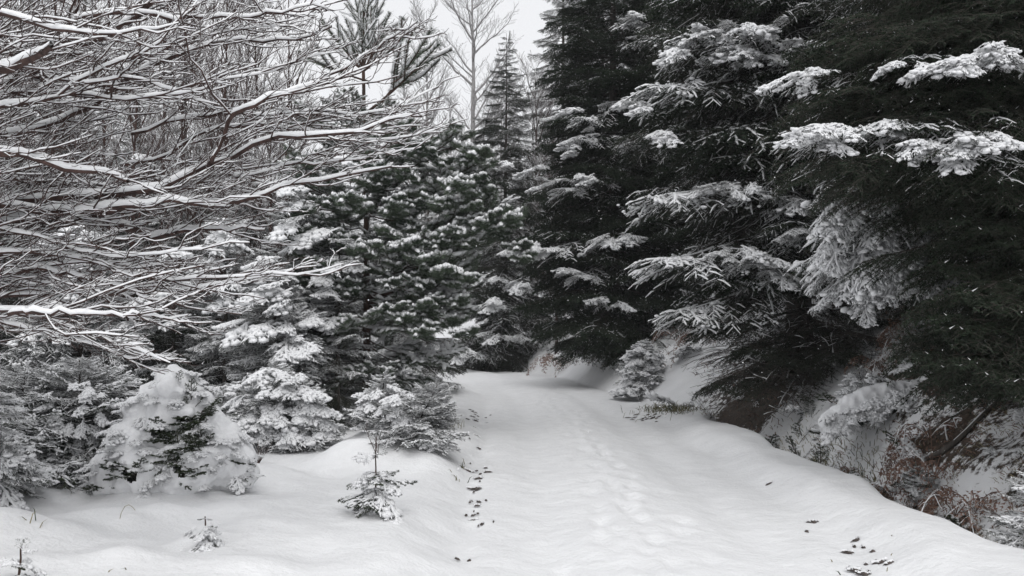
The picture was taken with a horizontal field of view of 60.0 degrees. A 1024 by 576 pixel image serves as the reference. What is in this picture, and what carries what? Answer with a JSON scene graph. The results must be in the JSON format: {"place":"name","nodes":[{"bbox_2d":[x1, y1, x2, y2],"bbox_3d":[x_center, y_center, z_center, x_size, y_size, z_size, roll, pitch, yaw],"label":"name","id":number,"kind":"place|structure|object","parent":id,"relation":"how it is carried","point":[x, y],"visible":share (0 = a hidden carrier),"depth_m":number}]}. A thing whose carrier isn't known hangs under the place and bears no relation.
{"place":"outdoors","nodes":[
{"label":"outdoors","id":0,"kind":"place"},
{"bbox_2d":[0,0,691,315],"label":"sky","id":1,"kind":"structure","parent":0,"point":[527,21]},
{"bbox_2d":[0,280,1023,575],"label":"snowy ground","id":2,"kind":"structure","parent":0,"point":[726,494],"depth_m":7.91},
{"bbox_2d":[0,538,46,575],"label":"spruce seedling","id":3,"kind":"object","parent":2,"relation":"on","point":[14,562],"visible":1,"depth_m":5.00},
{"bbox_2d":[0,382,59,509],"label":"spruce tree","id":4,"kind":"object","parent":2,"relation":"on","point":[18,467],"visible":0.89,"depth_m":7.12},
{"bbox_2d":[0,0,63,237],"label":"birch sapling","id":5,"kind":"object","parent":2,"relation":"on","point":[16,84],"visible":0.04,"depth_m":18.45},
{"bbox_2d":[22,508,46,527],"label":"grass tuft","id":6,"kind":"object","parent":2,"relation":"on","point":[35,518],"visible":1,"depth_m":6.18},
{"bbox_2d":[0,0,80,262],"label":"birch sapling","id":7,"kind":"object","parent":2,"relation":"on","point":[20,2],"visible":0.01,"depth_m":20.05},
{"bbox_2d":[2,0,95,176],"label":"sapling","id":8,"kind":"object","parent":2,"relation":"on","point":[30,81],"visible":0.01,"depth_m":26.27},
{"bbox_2d":[0,163,106,370],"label":"spruce tree","id":9,"kind":"object","parent":2,"relation":"on","point":[30,303],"depth_m":14.45},
{"bbox_2d":[0,363,109,480],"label":"spruce tree","id":10,"kind":"object","parent":2,"relation":"on","point":[22,375],"visible":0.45,"depth_m":8.17},
{"bbox_2d":[0,186,112,382],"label":"spruce tree","id":11,"kind":"object","parent":2,"relation":"on","point":[7,348],"visible":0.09,"depth_m":12.85},
{"bbox_2d":[0,0,138,278],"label":"birch sapling","id":12,"kind":"object","parent":2,"relation":"on","point":[64,125],"visible":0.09,"depth_m":17.06},
{"bbox_2d":[0,86,144,373],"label":"spruce tree","id":13,"kind":"object","parent":2,"relation":"on","point":[63,152],"visible":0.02,"depth_m":18.93},
{"bbox_2d":[0,354,147,495],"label":"spruce tree","id":14,"kind":"object","parent":2,"relation":"on","point":[93,401],"visible":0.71,"depth_m":8.19},
{"bbox_2d":[17,0,133,177],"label":"birch sapling","id":15,"kind":"object","parent":2,"relation":"on","point":[64,7],"visible":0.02,"depth_m":23.37},
{"bbox_2d":[0,221,159,421],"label":"spruce tree","id":16,"kind":"object","parent":2,"relation":"on","point":[30,355],"visible":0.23,"depth_m":12.43},
{"bbox_2d":[41,0,133,231],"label":"tree","id":17,"kind":"object","parent":2,"relation":"on","point":[85,7],"visible":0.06,"depth_m":27.37},
{"bbox_2d":[36,0,178,303],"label":"birch sapling","id":18,"kind":"object","parent":2,"relation":"on","point":[103,121],"visible":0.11,"depth_m":18.22},
{"bbox_2d":[67,0,194,387],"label":"birch sapling","id":19,"kind":"object","parent":2,"relation":"on","point":[145,141],"visible":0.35,"depth_m":15.75},
{"bbox_2d":[86,0,196,250],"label":"tree","id":20,"kind":"object","parent":2,"relation":"on","point":[142,102],"visible":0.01,"depth_m":30.29},
{"bbox_2d":[78,128,228,388],"bbox_3d":[-6.957,-0.226,16.496,3.650,5.522,3.739,0,-3,0],"label":"spruce tree","id":21,"kind":"object","parent":2,"relation":"on","point":[173,242],"visible":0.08,"depth_m":16.33},
{"bbox_2d":[100,0,233,357],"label":"birch sapling","id":22,"kind":"object","parent":2,"relation":"on","point":[187,128],"visible":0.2,"depth_m":18.16},
{"bbox_2d":[97,246,237,394],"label":"spruce tree","id":23,"kind":"object","parent":2,"relation":"on","point":[171,336],"visible":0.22,"depth_m":12.78},
{"bbox_2d":[100,0,234,241],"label":"birch sapling","id":24,"kind":"object","parent":2,"relation":"on","point":[141,118],"visible":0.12,"depth_m":23.18},
{"bbox_2d":[72,364,265,498],"bbox_3d":[-3.037,1.343,7.843,1.711,1.322,0.981,0,-3,0],"label":"buried spruce bush","id":25,"kind":"object","parent":2,"relation":"on","point":[212,449],"visible":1,"depth_m":7.69},
{"bbox_2d":[147,30,235,315],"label":"spruce tree","id":26,"kind":"object","parent":2,"relation":"on","point":[184,129],"visible":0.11,"depth_m":32.21},
{"bbox_2d":[145,143,247,374],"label":"spruce tree","id":27,"kind":"object","parent":2,"relation":"on","point":[189,218],"visible":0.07,"depth_m":19.85},
{"bbox_2d":[183,516,224,552],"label":"spruce seedling","id":28,"kind":"object","parent":2,"relation":"on","point":[205,543],"visible":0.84,"depth_m":5.82},
{"bbox_2d":[147,0,273,251],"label":"birch sapling","id":29,"kind":"object","parent":2,"relation":"on","point":[184,8],"visible":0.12,"depth_m":25.02},
{"bbox_2d":[156,0,285,374],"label":"birch sapling","id":30,"kind":"object","parent":2,"relation":"on","point":[223,47],"visible":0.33,"depth_m":16.72},
{"bbox_2d":[179,206,268,393],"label":"spruce tree","id":31,"kind":"object","parent":2,"relation":"on","point":[220,301],"visible":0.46,"depth_m":12.80},
{"bbox_2d":[215,386,240,415],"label":"spruce tree","id":32,"kind":"object","parent":2,"relation":"on","point":[229,396],"visible":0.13,"depth_m":11.07},
{"bbox_2d":[0,0,466,373],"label":"beech tree","id":33,"kind":"object","parent":2,"relation":"on","point":[77,47],"visible":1,"depth_m":5.58},
{"bbox_2d":[168,151,309,383],"bbox_3d":[-5.318,-0.091,18.035,3.702,5.502,3.858,0,-3,0],"label":"spruce tree","id":34,"kind":"object","parent":2,"relation":"on","point":[248,230],"visible":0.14,"depth_m":17.57},
{"bbox_2d":[212,73,265,342],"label":"spruce tree","id":35,"kind":"object","parent":2,"relation":"on","point":[242,156],"depth_m":36.38},
{"bbox_2d":[216,376,268,410],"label":"spruce tree","id":36,"kind":"object","parent":2,"relation":"on","point":[237,391],"visible":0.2,"depth_m":11.44},
{"bbox_2d":[188,0,307,283],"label":"birch sapling","id":37,"kind":"object","parent":2,"relation":"on","point":[256,48],"visible":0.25,"depth_m":20.14},
{"bbox_2d":[197,0,311,247],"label":"birch sapling","id":38,"kind":"object","parent":2,"relation":"on","point":[251,80],"visible":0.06,"depth_m":28.43},
{"bbox_2d":[220,75,307,359],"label":"birch sapling","id":39,"kind":"object","parent":2,"relation":"on","point":[270,228],"visible":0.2,"depth_m":15.17},
{"bbox_2d":[255,439,276,462],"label":"twig shrub","id":40,"kind":"object","parent":2,"relation":"on","point":[259,460],"visible":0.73,"depth_m":9.84},
{"bbox_2d":[221,0,325,287],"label":"birch sapling","id":41,"kind":"object","parent":2,"relation":"on","point":[289,58],"visible":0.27,"depth_m":22.32},
{"bbox_2d":[247,123,302,343],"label":"spruce tree","id":42,"kind":"object","parent":2,"relation":"on","point":[275,206],"visible":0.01,"depth_m":34.11},
{"bbox_2d":[220,359,332,453],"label":"spruce tree","id":43,"kind":"object","parent":2,"relation":"on","point":[256,418],"visible":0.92,"depth_m":10.39},
{"bbox_2d":[211,252,344,422],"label":"spruce tree","id":44,"kind":"object","parent":2,"relation":"on","point":[296,349],"visible":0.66,"depth_m":12.01},
{"bbox_2d":[216,167,349,397],"bbox_3d":[-3.348,0.243,13.167,2.092,4.182,2.118,0,-3,0],"label":"spruce tree","id":45,"kind":"object","parent":2,"relation":"on","point":[287,226],"visible":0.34,"depth_m":12.64},
{"bbox_2d":[251,73,319,286],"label":"birch sapling","id":46,"kind":"object","parent":2,"relation":"on","point":[282,130],"visible":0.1,"depth_m":25.15},
{"bbox_2d":[263,379,348,453],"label":"spruce tree","id":47,"kind":"object","parent":2,"relation":"on","point":[328,431],"visible":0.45,"depth_m":10.52},
{"bbox_2d":[235,192,397,387],"bbox_3d":[-3.999,0.124,18.975,3.780,5.210,3.335,0,-3,0],"label":"spruce tree","id":48,"kind":"object","parent":2,"relation":"on","point":[357,303],"visible":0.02,"depth_m":18.56},
{"bbox_2d":[278,223,390,431],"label":"spruce tree","id":49,"kind":"object","parent":2,"relation":"on","point":[314,236],"visible":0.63,"depth_m":12.83},
{"bbox_2d":[310,362,361,397],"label":"spruce tree","id":50,"kind":"object","parent":2,"relation":"on","point":[333,374],"visible":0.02,"depth_m":14.75},
{"bbox_2d":[328,390,367,428],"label":"spruce tree","id":51,"kind":"object","parent":2,"relation":"on","point":[349,420],"visible":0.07,"depth_m":13.22},
{"bbox_2d":[340,182,363,360],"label":"spruce tree","id":52,"kind":"object","parent":2,"relation":"on","point":[363,240],"visible":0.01,"depth_m":33.16},
{"bbox_2d":[352,218,384,342],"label":"spruce tree","id":53,"kind":"object","parent":2,"relation":"on","point":[363,239],"visible":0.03,"depth_m":40.10},
{"bbox_2d":[353,380,388,398],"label":"spruce tree","id":54,"kind":"object","parent":2,"relation":"on","point":[360,390],"visible":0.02,"depth_m":14.90},
{"bbox_2d":[365,419,380,454],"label":"twig shrub","id":55,"kind":"object","parent":2,"relation":"on","point":[373,438],"visible":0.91,"depth_m":9.67},
{"bbox_2d":[337,439,416,524],"bbox_3d":[-1.066,1.597,6.947,0.657,0.853,0.631,-1,-4,0],"label":"spruce seedling","id":56,"kind":"object","parent":2,"relation":"on","point":[365,500],"visible":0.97,"depth_m":6.85},
{"bbox_2d":[343,369,417,430],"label":"spruce tree","id":57,"kind":"object","parent":2,"relation":"on","point":[369,404],"visible":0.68,"depth_m":10.45},
{"bbox_2d":[374,342,422,397],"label":"spruce tree","id":58,"kind":"object","parent":2,"relation":"on","point":[408,371],"visible":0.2,"depth_m":18.02},
{"bbox_2d":[270,0,538,421],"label":"pine tree","id":59,"kind":"object","parent":2,"relation":"on","point":[446,241],"visible":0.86,"depth_m":13.11},
{"bbox_2d":[378,43,431,227],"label":"bare tree","id":60,"kind":"object","parent":2,"relation":"on","point":[404,93],"visible":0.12,"depth_m":67.98},
{"bbox_2d":[343,183,469,394],"bbox_3d":[-2.692,0.109,19.995,3.585,5.620,3.407,0,-3,0],"label":"spruce tree","id":61,"kind":"object","parent":2,"relation":"on","point":[433,342],"visible":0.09,"depth_m":19.82},
{"bbox_2d":[362,378,469,455],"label":"spruce tree","id":62,"kind":"object","parent":2,"relation":"on","point":[398,423],"visible":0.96,"depth_m":9.98},
{"bbox_2d":[385,0,460,221],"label":"bare tree","id":63,"kind":"object","parent":2,"relation":"on","point":[434,113],"visible":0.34,"depth_m":60.25},
{"bbox_2d":[416,108,442,342],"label":"spruce tree","id":64,"kind":"object","parent":2,"relation":"on","point":[428,216],"visible":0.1,"depth_m":42.34},
{"bbox_2d":[418,411,451,451],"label":"spruce tree","id":65,"kind":"object","parent":2,"relation":"on","point":[436,422],"visible":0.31,"depth_m":10.27},
{"bbox_2d":[431,91,467,220],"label":"bare tree","id":66,"kind":"object","parent":2,"relation":"on","point":[447,120],"visible":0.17,"depth_m":74.34},
{"bbox_2d":[448,458,470,481],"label":"grass tuft","id":67,"kind":"object","parent":2,"relation":"on","point":[458,468],"visible":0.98,"depth_m":9.69},
{"bbox_2d":[419,0,532,256],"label":"bare tree","id":68,"kind":"object","parent":2,"relation":"on","point":[474,100],"visible":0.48,"depth_m":52.63},
{"bbox_2d":[472,137,521,289],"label":"spruce tree","id":69,"kind":"object","parent":2,"relation":"on","point":[493,209],"visible":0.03,"depth_m":50.11},
{"bbox_2d":[429,31,565,371],"bbox_3d":[-0.120,-2.963,35.915,6.777,15.353,7.305,0,-3,0],"label":"spruce tree","id":70,"kind":"object","parent":2,"relation":"on","point":[502,304],"visible":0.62,"depth_m":35.12},
{"bbox_2d":[475,63,527,275],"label":"bare tree","id":71,"kind":"object","parent":2,"relation":"on","point":[500,115],"visible":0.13,"depth_m":64.32},
{"bbox_2d":[512,94,543,284],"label":"spruce tree","id":72,"kind":"object","parent":2,"relation":"on","point":[526,168],"visible":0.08,"depth_m":56.41},
{"bbox_2d":[493,52,582,327],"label":"bare tree","id":73,"kind":"object","parent":2,"relation":"on","point":[548,110],"visible":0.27,"depth_m":37.86},
{"bbox_2d":[525,354,557,375],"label":"bracken fern","id":74,"kind":"object","parent":2,"relation":"on","point":[543,360],"visible":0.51,"depth_m":30.93},
{"bbox_2d":[513,114,581,353],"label":"bare tree","id":75,"kind":"object","parent":2,"relation":"on","point":[536,159],"visible":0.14,"depth_m":33.14},
{"bbox_2d":[516,0,606,296],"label":"spruce tree","id":76,"kind":"object","parent":2,"relation":"on","point":[546,57],"visible":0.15,"depth_m":42.49},
{"bbox_2d":[554,357,570,377],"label":"bracken fern","id":77,"kind":"object","parent":2,"relation":"on","point":[559,367],"visible":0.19,"depth_m":29.59},
{"bbox_2d":[505,0,708,370],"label":"spruce tree","id":78,"kind":"object","parent":2,"relation":"on","point":[579,258],"visible":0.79,"depth_m":24.49},
{"bbox_2d":[552,4,674,296],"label":"spruce tree","id":79,"kind":"object","parent":2,"relation":"on","point":[620,131],"visible":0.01,"depth_m":40.06},
{"bbox_2d":[608,338,666,400],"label":"spruce tree","id":80,"kind":"object","parent":2,"relation":"on","point":[640,374],"visible":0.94,"depth_m":19.86},
{"bbox_2d":[608,60,705,285],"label":"spruce tree","id":81,"kind":"object","parent":2,"relation":"on","point":[665,187],"depth_m":32.78},
{"bbox_2d":[621,402,717,421],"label":"grass tuft","id":82,"kind":"object","parent":2,"relation":"on","point":[669,408],"visible":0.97,"depth_m":16.25},
{"bbox_2d":[651,328,691,345],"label":"bracken fern","id":83,"kind":"object","parent":2,"relation":"on","point":[657,335],"visible":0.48,"depth_m":22.03},
{"bbox_2d":[670,332,715,367],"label":"bracken fern","id":84,"kind":"object","parent":2,"relation":"on","point":[679,343],"visible":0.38,"depth_m":19.79},
{"bbox_2d":[624,2,764,314],"bbox_3d":[5.516,-7.690,23.527,5.443,17.250,4.904,0,-3,0],"label":"spruce tree","id":85,"kind":"object","parent":2,"relation":"on","point":[683,233],"visible":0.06,"depth_m":23.04},
{"bbox_2d":[609,0,913,419],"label":"spruce tree","id":86,"kind":"object","parent":2,"relation":"on","point":[728,73],"visible":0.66,"depth_m":13.86},
{"bbox_2d":[735,9,848,308],"bbox_3d":[6.525,-5.497,17.718,4.799,12.250,4.497,0,-3,0],"label":"spruce tree","id":87,"kind":"object","parent":2,"relation":"on","point":[754,174],"depth_m":17.35},
{"bbox_2d":[770,413,818,457],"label":"grass tuft","id":88,"kind":"object","parent":2,"relation":"on","point":[817,435],"visible":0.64,"depth_m":12.87},
{"bbox_2d":[573,294,1023,542],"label":"undergrowth","id":89,"kind":"object","parent":2,"relation":"on","point":[1005,412],"visible":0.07,"depth_m":9.20},
{"bbox_2d":[800,436,885,471],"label":"grass tuft","id":90,"kind":"object","parent":2,"relation":"on","point":[825,461],"visible":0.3,"depth_m":11.25},
{"bbox_2d":[839,466,857,473],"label":"bracken fern","id":91,"kind":"object","parent":2,"relation":"on","point":[842,468],"visible":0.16,"depth_m":10.61},
{"bbox_2d":[833,365,873,401],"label":"spruce tree","id":92,"kind":"object","parent":2,"relation":"on","point":[855,382],"visible":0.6,"depth_m":11.39},
{"bbox_2d":[825,413,912,498],"bbox_3d":[3.999,1.787,10.364,1.105,1.085,2.137,0,-3,0],"label":"grass tuft","id":93,"kind":"object","parent":2,"relation":"on","point":[870,472],"visible":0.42,"depth_m":10.38},
{"bbox_2d":[843,355,896,375],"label":"bracken fern","id":94,"kind":"object","parent":2,"relation":"on","point":[873,365],"visible":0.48,"depth_m":12.25},
{"bbox_2d":[818,374,927,445],"bbox_3d":[4.414,1.435,10.594,1.682,0.832,0.951,0,-3,0],"label":"overgrown log","id":95,"kind":"object","parent":2,"relation":"on","point":[848,414],"visible":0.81,"depth_m":10.33},
{"bbox_2d":[742,0,1023,421],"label":"spruce tree","id":96,"kind":"object","parent":2,"relation":"on","point":[912,136],"visible":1,"depth_m":7.30},
{"bbox_2d":[870,482,921,509],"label":"bracken fern","id":97,"kind":"object","parent":2,"relation":"on","point":[884,490],"visible":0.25,"depth_m":8.90},
{"bbox_2d":[876,328,917,367],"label":"bracken fern","id":98,"kind":"object","parent":2,"relation":"on","point":[891,337],"visible":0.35,"depth_m":12.53},
{"bbox_2d":[876,303,918,331],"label":"bracken fern","id":99,"kind":"object","parent":2,"relation":"on","point":[894,319],"visible":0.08,"depth_m":14.15},
{"bbox_2d":[883,443,916,488],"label":"bracken fern","id":100,"kind":"object","parent":2,"relation":"on","point":[900,455],"visible":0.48,"depth_m":9.45},
{"bbox_2d":[782,0,1020,331],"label":"spruce tree","id":101,"kind":"object","parent":2,"relation":"on","point":[882,294],"visible":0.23,"depth_m":9.34},
{"bbox_2d":[864,416,939,496],"bbox_3d":[4.101,1.855,9.765,1.118,0.896,1.407,0,-3,0],"label":"grass tuft","id":102,"kind":"object","parent":2,"relation":"on","point":[896,464],"visible":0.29,"depth_m":9.75},
{"bbox_2d":[879,320,941,348],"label":"bracken fern","id":103,"kind":"object","parent":2,"relation":"on","point":[890,325],"visible":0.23,"depth_m":12.71},
{"bbox_2d":[896,460,938,503],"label":"fir seedling","id":104,"kind":"object","parent":2,"relation":"on","point":[917,482],"visible":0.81,"depth_m":8.80},
{"bbox_2d":[879,417,961,477],"bbox_3d":[4.489,1.768,9.445,0.999,0.797,0.985,0,-3,6],"label":"bracken fern","id":105,"kind":"object","parent":2,"relation":"on","point":[900,432],"visible":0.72,"depth_m":9.52},
{"bbox_2d":[883,451,960,494],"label":"bracken fern","id":106,"kind":"object","parent":2,"relation":"on","point":[900,463],"visible":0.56,"depth_m":8.86},
{"bbox_2d":[914,485,986,532],"bbox_3d":[4.081,2.191,8.104,0.770,0.677,1.170,-1,-3,22],"label":"bracken fern","id":107,"kind":"object","parent":2,"relation":"on","point":[924,500],"visible":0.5,"depth_m":7.95},
{"bbox_2d":[926,397,1001,460],"bbox_3d":[4.847,1.385,9.211,1.081,0.824,0.444,0,-3,0],"label":"fallen branch","id":108,"kind":"object","parent":2,"relation":"on","point":[955,441],"visible":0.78,"depth_m":9.06},
{"bbox_2d":[924,486,1012,532],"bbox_3d":[4.080,2.115,7.940,0.937,0.703,1.142,-2,-3,37],"label":"bracken fern","id":109,"kind":"object","parent":2,"relation":"on","point":[942,495],"visible":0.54,"depth_m":7.71},
{"bbox_2d":[982,464,1023,548],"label":"fir sapling","id":110,"kind":"object","parent":2,"relation":"on","point":[1012,520],"visible":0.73,"depth_m":6.54}
]}

